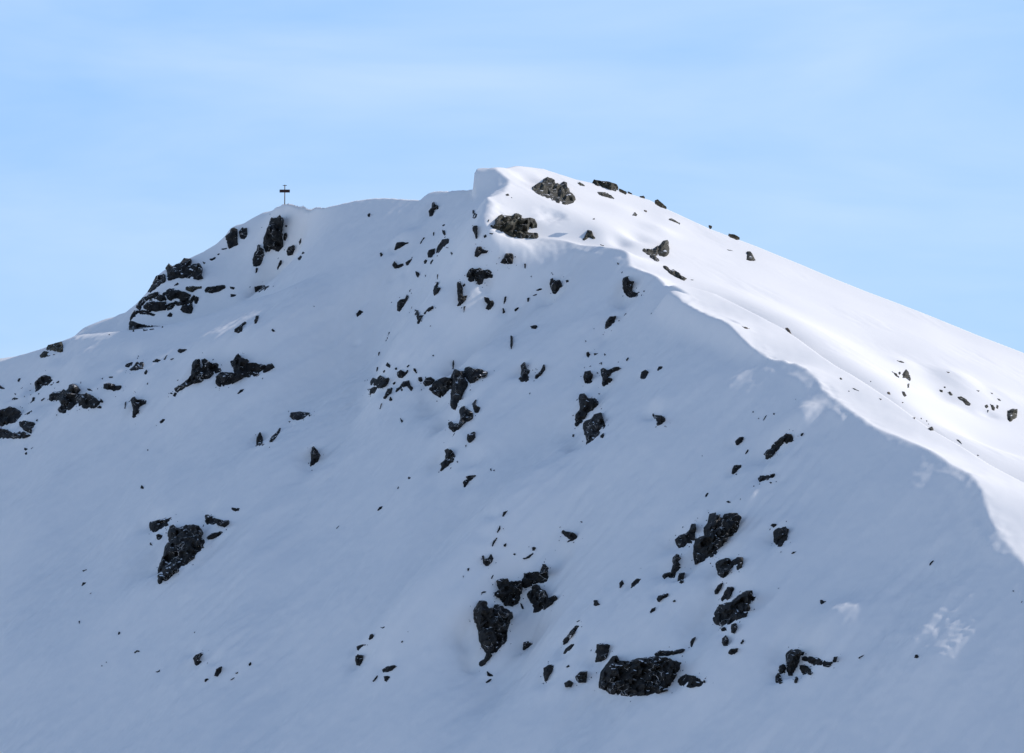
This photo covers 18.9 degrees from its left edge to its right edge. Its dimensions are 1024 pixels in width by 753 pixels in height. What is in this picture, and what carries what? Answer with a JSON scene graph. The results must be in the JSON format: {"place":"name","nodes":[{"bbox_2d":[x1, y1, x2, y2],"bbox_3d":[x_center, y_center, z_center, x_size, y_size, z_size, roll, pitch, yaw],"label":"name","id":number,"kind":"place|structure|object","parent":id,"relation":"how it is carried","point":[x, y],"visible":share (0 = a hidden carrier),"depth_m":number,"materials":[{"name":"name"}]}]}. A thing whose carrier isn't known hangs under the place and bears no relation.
{"place":"outdoors","nodes":[
{"label":"outdoors","id":0,"kind":"place"},
{"bbox_2d":[0,166,1023,752],"bbox_3d":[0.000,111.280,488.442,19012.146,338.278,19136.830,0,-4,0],"label":"snowy mountain","id":1,"kind":"structure","parent":0,"point":[874,498],"depth_m":466.54,"materials":[{"name":"white"}]},
{"bbox_2d":[0,406,34,438],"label":"rock outcrop","id":2,"kind":"object","parent":1,"relation":"on","point":[10,415],"visible":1,"depth_m":564.81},
{"bbox_2d":[30,375,53,393],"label":"rock outcrop","id":3,"kind":"object","parent":1,"relation":"on","point":[41,381],"visible":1,"depth_m":578.28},
{"bbox_2d":[40,341,62,357],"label":"rock outcrop","id":4,"kind":"object","parent":1,"relation":"on","point":[57,347],"visible":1,"depth_m":590.44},
{"bbox_2d":[47,382,102,415],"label":"rock outcrop","id":5,"kind":"object","parent":1,"relation":"on","point":[69,398],"visible":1,"depth_m":558.73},
{"bbox_2d":[97,383,121,396],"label":"rock outcrop","id":6,"kind":"object","parent":1,"relation":"on","point":[109,386],"visible":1,"depth_m":555.62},
{"bbox_2d":[125,356,143,370],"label":"rock outcrop","id":7,"kind":"object","parent":1,"relation":"on","point":[137,366],"visible":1,"depth_m":560.88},
{"bbox_2d":[124,391,146,417],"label":"rock outcrop","id":8,"kind":"object","parent":1,"relation":"on","point":[136,403],"visible":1,"depth_m":545.29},
{"bbox_2d":[130,310,150,320],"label":"rock","id":9,"kind":"object","parent":1,"relation":"on","point":[135,312],"visible":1,"depth_m":614.76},
{"bbox_2d":[129,321,162,331],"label":"rock outcrop","id":10,"kind":"object","parent":1,"relation":"on","point":[133,325],"visible":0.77,"depth_m":610.11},
{"bbox_2d":[136,292,158,309],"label":"rock outcrop","id":11,"kind":"object","parent":1,"relation":"on","point":[143,300],"visible":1,"depth_m":617.72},
{"bbox_2d":[143,301,166,311],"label":"rock outcrop","id":12,"kind":"object","parent":1,"relation":"on","point":[154,306],"visible":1,"depth_m":613.85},
{"bbox_2d":[148,274,165,292],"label":"rock outcrop","id":13,"kind":"object","parent":1,"relation":"on","point":[160,279],"visible":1,"depth_m":623.26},
{"bbox_2d":[149,294,166,300],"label":"rock","id":14,"kind":"object","parent":1,"relation":"on","point":[159,297],"visible":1,"depth_m":615.89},
{"bbox_2d":[149,517,171,544],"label":"rock outcrop","id":15,"kind":"object","parent":1,"relation":"on","point":[156,526],"visible":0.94,"depth_m":501.85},
{"bbox_2d":[167,302,174,310],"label":"rock","id":16,"kind":"object","parent":1,"relation":"on","point":[170,306],"visible":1,"depth_m":613.30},
{"bbox_2d":[162,288,190,301],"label":"rock outcrop","id":17,"kind":"object","parent":1,"relation":"on","point":[170,294],"visible":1,"depth_m":614.92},
{"bbox_2d":[157,521,204,583],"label":"rock outcrop","id":18,"kind":"object","parent":1,"relation":"on","point":[184,546],"visible":1,"depth_m":485.49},
{"bbox_2d":[165,258,202,280],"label":"rock outcrop","id":19,"kind":"object","parent":1,"relation":"on","point":[184,268],"visible":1,"depth_m":622.05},
{"bbox_2d":[175,295,195,305],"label":"rock","id":20,"kind":"object","parent":1,"relation":"on","point":[190,301],"visible":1,"depth_m":613.28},
{"bbox_2d":[180,304,192,313],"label":"rock","id":21,"kind":"object","parent":1,"relation":"on","point":[187,308],"visible":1,"depth_m":611.00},
{"bbox_2d":[185,286,201,291],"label":"rock","id":22,"kind":"object","parent":1,"relation":"on","point":[191,288],"visible":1,"depth_m":615.76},
{"bbox_2d":[170,358,221,396],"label":"rock outcrop","id":23,"kind":"object","parent":1,"relation":"on","point":[207,370],"visible":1,"depth_m":546.39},
{"bbox_2d":[193,653,202,665],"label":"rock","id":24,"kind":"object","parent":1,"relation":"on","point":[196,658],"visible":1,"depth_m":452.00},
{"bbox_2d":[206,531,221,539],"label":"rock","id":25,"kind":"object","parent":1,"relation":"on","point":[214,535],"visible":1,"depth_m":486.88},
{"bbox_2d":[205,285,225,292],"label":"rock outcrop","id":26,"kind":"object","parent":1,"relation":"on","point":[215,289],"visible":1,"depth_m":614.00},
{"bbox_2d":[205,514,229,529],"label":"rock outcrop","id":27,"kind":"object","parent":1,"relation":"on","point":[210,519],"visible":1,"depth_m":490.97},
{"bbox_2d":[222,227,246,248],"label":"rock outcrop","id":28,"kind":"object","parent":1,"relation":"on","point":[231,237],"visible":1,"depth_m":627.91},
{"bbox_2d":[234,322,245,332],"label":"rock","id":29,"kind":"object","parent":1,"relation":"on","point":[238,329],"visible":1,"depth_m":556.05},
{"bbox_2d":[215,354,265,387],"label":"rock outcrop","id":30,"kind":"object","parent":1,"relation":"on","point":[242,367],"visible":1,"depth_m":543.03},
{"bbox_2d":[252,245,263,266],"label":"rock outcrop","id":31,"kind":"object","parent":1,"relation":"on","point":[258,256],"visible":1,"depth_m":617.67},
{"bbox_2d":[250,285,268,291],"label":"rock","id":32,"kind":"object","parent":1,"relation":"on","point":[260,288],"visible":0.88,"depth_m":608.66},
{"bbox_2d":[255,432,269,447],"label":"rock","id":33,"kind":"object","parent":1,"relation":"on","point":[259,440],"visible":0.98,"depth_m":520.87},
{"bbox_2d":[263,363,274,372],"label":"rock","id":34,"kind":"object","parent":1,"relation":"on","point":[268,367],"visible":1,"depth_m":541.85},
{"bbox_2d":[261,215,286,254],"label":"rock outcrop","id":35,"kind":"object","parent":1,"relation":"on","point":[272,238],"visible":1,"depth_m":617.84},
{"bbox_2d":[269,428,280,441],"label":"rock","id":36,"kind":"object","parent":1,"relation":"on","point":[272,439],"visible":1,"depth_m":517.60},
{"bbox_2d":[280,185,289,203],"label":"summit post","id":37,"kind":"object","parent":1,"relation":"on","point":[284,191],"visible":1,"depth_m":623.11,"materials":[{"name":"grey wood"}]},
{"bbox_2d":[286,245,294,255],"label":"rock","id":38,"kind":"object","parent":1,"relation":"on","point":[290,250],"visible":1,"depth_m":615.33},
{"bbox_2d":[288,411,314,419],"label":"rock outcrop","id":39,"kind":"object","parent":1,"relation":"on","point":[299,415],"visible":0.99,"depth_m":525.44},
{"bbox_2d":[308,446,320,470],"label":"rock outcrop","id":40,"kind":"object","parent":1,"relation":"on","point":[315,455],"visible":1,"depth_m":505.23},
{"bbox_2d":[355,654,362,665],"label":"rock","id":41,"kind":"object","parent":1,"relation":"on","point":[358,659],"visible":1,"depth_m":437.75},
{"bbox_2d":[382,665,396,672],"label":"rock","id":42,"kind":"object","parent":1,"relation":"on","point":[389,668],"visible":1,"depth_m":430.36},
{"bbox_2d":[367,362,416,400],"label":"rock outcrop","id":43,"kind":"object","parent":1,"relation":"on","point":[380,381],"visible":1,"depth_m":516.59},
{"bbox_2d":[394,242,407,249],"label":"rock","id":44,"kind":"object","parent":1,"relation":"on","point":[398,245],"visible":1,"depth_m":572.01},
{"bbox_2d":[391,289,411,311],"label":"rock","id":45,"kind":"object","parent":1,"relation":"on","point":[401,303],"visible":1,"depth_m":554.55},
{"bbox_2d":[409,306,433,323],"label":"rock","id":46,"kind":"object","parent":1,"relation":"on","point":[419,317],"visible":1,"depth_m":528.77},
{"bbox_2d":[421,377,434,389],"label":"rock","id":47,"kind":"object","parent":1,"relation":"on","point":[428,381],"visible":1,"depth_m":512.86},
{"bbox_2d":[429,202,437,216],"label":"rock","id":48,"kind":"object","parent":1,"relation":"on","point":[433,208],"visible":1,"depth_m":581.51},
{"bbox_2d":[433,282,440,295],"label":"rock","id":49,"kind":"object","parent":1,"relation":"on","point":[436,289],"visible":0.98,"depth_m":533.96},
{"bbox_2d":[423,377,451,401],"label":"rock outcrop","id":50,"kind":"object","parent":1,"relation":"on","point":[440,387],"visible":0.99,"depth_m":508.68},
{"bbox_2d":[427,237,448,257],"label":"rock outcrop","id":51,"kind":"object","parent":1,"relation":"on","point":[440,246],"visible":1,"depth_m":562.83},
{"bbox_2d":[440,449,457,470],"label":"rock outcrop","id":52,"kind":"object","parent":1,"relation":"on","point":[449,458],"visible":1,"depth_m":482.27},
{"bbox_2d":[448,369,467,409],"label":"rock outcrop","id":53,"kind":"object","parent":1,"relation":"on","point":[459,385],"visible":1,"depth_m":502.86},
{"bbox_2d":[448,406,475,431],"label":"rock outcrop","id":54,"kind":"object","parent":1,"relation":"on","point":[466,414],"visible":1,"depth_m":490.54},
{"bbox_2d":[457,281,466,307],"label":"rock outcrop","id":55,"kind":"object","parent":1,"relation":"on","point":[461,299],"visible":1,"depth_m":528.67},
{"bbox_2d":[463,475,475,486],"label":"rock","id":56,"kind":"object","parent":1,"relation":"on","point":[468,479],"visible":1,"depth_m":475.03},
{"bbox_2d":[467,432,475,442],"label":"rock","id":57,"kind":"object","parent":1,"relation":"on","point":[471,437],"visible":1,"depth_m":484.62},
{"bbox_2d":[462,367,487,389],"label":"rock outcrop","id":58,"kind":"object","parent":1,"relation":"on","point":[471,375],"visible":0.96,"depth_m":504.02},
{"bbox_2d":[472,400,479,412],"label":"rock","id":59,"kind":"object","parent":1,"relation":"on","point":[476,408],"visible":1,"depth_m":492.62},
{"bbox_2d":[464,268,492,287],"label":"rock outcrop","id":60,"kind":"object","parent":1,"relation":"on","point":[479,275],"visible":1,"depth_m":532.30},
{"bbox_2d":[474,246,491,256],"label":"rock","id":61,"kind":"object","parent":1,"relation":"on","point":[479,250],"visible":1,"depth_m":535.73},
{"bbox_2d":[482,554,493,565],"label":"rock","id":62,"kind":"object","parent":1,"relation":"on","point":[487,561],"visible":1,"depth_m":444.97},
{"bbox_2d":[484,297,493,309],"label":"rock","id":63,"kind":"object","parent":1,"relation":"on","point":[488,305],"visible":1,"depth_m":528.14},
{"bbox_2d":[469,594,512,666],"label":"rock outcrop","id":64,"kind":"object","parent":1,"relation":"on","point":[492,624],"visible":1,"depth_m":432.73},
{"bbox_2d":[500,253,516,265],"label":"rock outcrop","id":65,"kind":"object","parent":1,"relation":"on","point":[508,258],"visible":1,"depth_m":535.17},
{"bbox_2d":[492,578,525,606],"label":"rock outcrop","id":66,"kind":"object","parent":1,"relation":"on","point":[507,593],"visible":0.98,"depth_m":441.06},
{"bbox_2d":[490,213,538,238],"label":"rock outcrop","id":67,"kind":"object","parent":1,"relation":"on","point":[513,226],"visible":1,"depth_m":543.21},
{"bbox_2d":[519,362,535,381],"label":"rock outcrop","id":68,"kind":"object","parent":1,"relation":"on","point":[525,371],"visible":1,"depth_m":499.69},
{"bbox_2d":[523,641,532,649],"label":"rock","id":69,"kind":"object","parent":1,"relation":"on","point":[527,644],"visible":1,"depth_m":432.67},
{"bbox_2d":[518,561,550,587],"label":"rock outcrop","id":70,"kind":"object","parent":1,"relation":"on","point":[529,579],"visible":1,"depth_m":443.23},
{"bbox_2d":[535,364,544,378],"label":"rock","id":71,"kind":"object","parent":1,"relation":"on","point":[540,373],"visible":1,"depth_m":499.38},
{"bbox_2d":[527,584,563,612],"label":"rock outcrop","id":72,"kind":"object","parent":1,"relation":"on","point":[538,598],"visible":1,"depth_m":437.88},
{"bbox_2d":[540,661,553,683],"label":"rock outcrop","id":73,"kind":"object","parent":1,"relation":"on","point":[548,670],"visible":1,"depth_m":415.22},
{"bbox_2d":[532,177,575,204],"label":"rock outcrop","id":74,"kind":"object","parent":1,"relation":"on","point":[547,187],"visible":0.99,"depth_m":574.83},
{"bbox_2d":[550,272,561,293],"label":"rock outcrop","id":75,"kind":"object","parent":1,"relation":"on","point":[555,286],"visible":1,"depth_m":529.09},
{"bbox_2d":[560,530,582,542],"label":"rock outcrop","id":76,"kind":"object","parent":1,"relation":"on","point":[571,536],"visible":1,"depth_m":448.43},
{"bbox_2d":[563,625,581,644],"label":"rock","id":77,"kind":"object","parent":1,"relation":"on","point":[570,635],"visible":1,"depth_m":421.77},
{"bbox_2d":[575,671,591,685],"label":"rock outcrop","id":78,"kind":"object","parent":1,"relation":"on","point":[581,677],"visible":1,"depth_m":410.42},
{"bbox_2d":[572,393,598,428],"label":"rock outcrop","id":79,"kind":"object","parent":1,"relation":"on","point":[587,404],"visible":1,"depth_m":483.43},
{"bbox_2d":[583,230,594,240],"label":"rock","id":80,"kind":"object","parent":1,"relation":"on","point":[589,234],"visible":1,"depth_m":546.90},
{"bbox_2d":[583,366,597,383],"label":"rock outcrop","id":81,"kind":"object","parent":1,"relation":"on","point":[587,376],"visible":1,"depth_m":492.95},
{"bbox_2d":[582,408,605,444],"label":"rock outcrop","id":82,"kind":"object","parent":1,"relation":"on","point":[594,424],"visible":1,"depth_m":474.05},
{"bbox_2d":[595,643,609,661],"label":"rock outcrop","id":83,"kind":"object","parent":1,"relation":"on","point":[602,651],"visible":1,"depth_m":413.68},
{"bbox_2d":[592,179,617,190],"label":"rock outcrop","id":84,"kind":"object","parent":1,"relation":"on","point":[609,185],"visible":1,"depth_m":600.85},
{"bbox_2d":[597,192,613,198],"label":"rock","id":85,"kind":"object","parent":1,"relation":"on","point":[604,194],"visible":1,"depth_m":591.51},
{"bbox_2d":[603,316,615,334],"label":"rock","id":86,"kind":"object","parent":1,"relation":"on","point":[610,321],"visible":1,"depth_m":508.91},
{"bbox_2d":[599,363,620,385],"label":"rock outcrop","id":87,"kind":"object","parent":1,"relation":"on","point":[605,375],"visible":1,"depth_m":490.60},
{"bbox_2d":[621,271,639,297],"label":"rock outcrop","id":88,"kind":"object","parent":1,"relation":"on","point":[627,283],"visible":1,"depth_m":517.49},
{"bbox_2d":[594,651,682,701],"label":"rock outcrop","id":89,"kind":"object","parent":1,"relation":"on","point":[646,676],"visible":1,"depth_m":403.71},
{"bbox_2d":[640,370,647,378],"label":"rock","id":90,"kind":"object","parent":1,"relation":"on","point":[644,374],"visible":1,"depth_m":483.94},
{"bbox_2d":[642,240,669,261],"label":"rock outcrop","id":91,"kind":"object","parent":1,"relation":"on","point":[662,249],"visible":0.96,"depth_m":545.22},
{"bbox_2d":[652,414,664,427],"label":"rock","id":92,"kind":"object","parent":1,"relation":"on","point":[660,419],"visible":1,"depth_m":464.86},
{"bbox_2d":[655,199,666,208],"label":"rock","id":93,"kind":"object","parent":1,"relation":"on","point":[659,203],"visible":1,"depth_m":542.72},
{"bbox_2d":[657,593,668,601],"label":"rock","id":94,"kind":"object","parent":1,"relation":"on","point":[660,597],"visible":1,"depth_m":418.33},
{"bbox_2d":[662,554,681,578],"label":"rock outcrop","id":95,"kind":"object","parent":1,"relation":"on","point":[676,567],"visible":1,"depth_m":426.44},
{"bbox_2d":[654,647,689,655],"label":"rock outcrop","id":96,"kind":"object","parent":1,"relation":"on","point":[666,653],"visible":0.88,"depth_m":406.60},
{"bbox_2d":[663,266,691,280],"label":"rock outcrop","id":97,"kind":"object","parent":1,"relation":"on","point":[675,273],"visible":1,"depth_m":525.98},
{"bbox_2d":[677,572,684,583],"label":"rock","id":98,"kind":"object","parent":1,"relation":"on","point":[680,577],"visible":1,"depth_m":423.54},
{"bbox_2d":[675,518,697,547],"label":"rock outcrop","id":99,"kind":"object","parent":1,"relation":"on","point":[682,540],"visible":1,"depth_m":433.06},
{"bbox_2d":[673,674,705,687],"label":"rock outcrop","id":100,"kind":"object","parent":1,"relation":"on","point":[692,681],"visible":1,"depth_m":396.91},
{"bbox_2d":[689,512,741,564],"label":"rock outcrop","id":101,"kind":"object","parent":1,"relation":"on","point":[718,531],"visible":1,"depth_m":427.56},
{"bbox_2d":[714,582,722,593],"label":"rock","id":102,"kind":"object","parent":1,"relation":"on","point":[717,589],"visible":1,"depth_m":416.43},
{"bbox_2d":[722,635,728,645],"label":"rock","id":103,"kind":"object","parent":1,"relation":"on","point":[725,640],"visible":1,"depth_m":401.26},
{"bbox_2d":[710,554,742,581],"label":"rock outcrop","id":104,"kind":"object","parent":1,"relation":"on","point":[724,566],"visible":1,"depth_m":419.24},
{"bbox_2d":[721,587,733,602],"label":"rock outcrop","id":105,"kind":"object","parent":1,"relation":"on","point":[728,592],"visible":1,"depth_m":413.98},
{"bbox_2d":[712,590,755,626],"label":"rock outcrop","id":106,"kind":"object","parent":1,"relation":"on","point":[734,609],"visible":1,"depth_m":408.80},
{"bbox_2d":[731,623,737,633],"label":"rock","id":107,"kind":"object","parent":1,"relation":"on","point":[734,627],"visible":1,"depth_m":402.79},
{"bbox_2d":[732,465,740,473],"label":"rock","id":108,"kind":"object","parent":1,"relation":"on","point":[735,468],"visible":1,"depth_m":445.21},
{"bbox_2d":[746,251,754,260],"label":"rock","id":109,"kind":"object","parent":1,"relation":"on","point":[750,256],"visible":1,"depth_m":568.66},
{"bbox_2d":[753,474,776,486],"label":"rock","id":110,"kind":"object","parent":1,"relation":"on","point":[763,478],"visible":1,"depth_m":438.22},
{"bbox_2d":[764,429,793,459],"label":"rock outcrop","id":111,"kind":"object","parent":1,"relation":"on","point":[786,438],"visible":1,"depth_m":446.25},
{"bbox_2d":[775,673,782,683],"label":"rock","id":112,"kind":"object","parent":1,"relation":"on","point":[778,679],"visible":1,"depth_m":392.05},
{"bbox_2d":[769,521,790,546],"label":"rock outcrop","id":113,"kind":"object","parent":1,"relation":"on","point":[780,535],"visible":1,"depth_m":421.71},
{"bbox_2d":[778,664,785,673],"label":"rock","id":114,"kind":"object","parent":1,"relation":"on","point":[782,668],"visible":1,"depth_m":393.82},
{"bbox_2d":[784,647,803,679],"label":"rock outcrop","id":115,"kind":"object","parent":1,"relation":"on","point":[792,658],"visible":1,"depth_m":393.54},
{"bbox_2d":[799,664,812,674],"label":"rock","id":116,"kind":"object","parent":1,"relation":"on","point":[804,669],"visible":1,"depth_m":391.59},
{"bbox_2d":[802,656,837,666],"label":"rock outcrop","id":117,"kind":"object","parent":1,"relation":"on","point":[814,661],"visible":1,"depth_m":389.96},
{"bbox_2d":[893,369,910,380],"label":"rock","id":118,"kind":"object","parent":1,"relation":"on","point":[905,374],"visible":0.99,"depth_m":494.33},
{"bbox_2d":[958,396,970,405],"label":"rock","id":119,"kind":"object","parent":1,"relation":"on","point":[965,401],"visible":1,"depth_m":490.87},
{"bbox_2d":[1007,409,1017,421],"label":"rock outcrop","id":120,"kind":"object","parent":1,"relation":"on","point":[1011,414],"visible":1,"depth_m":489.04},
{"bbox_2d":[0,0,1023,357],"label":"sky","id":121,"kind":"structure","parent":0,"point":[876,147],"materials":[{"name":"blue"}]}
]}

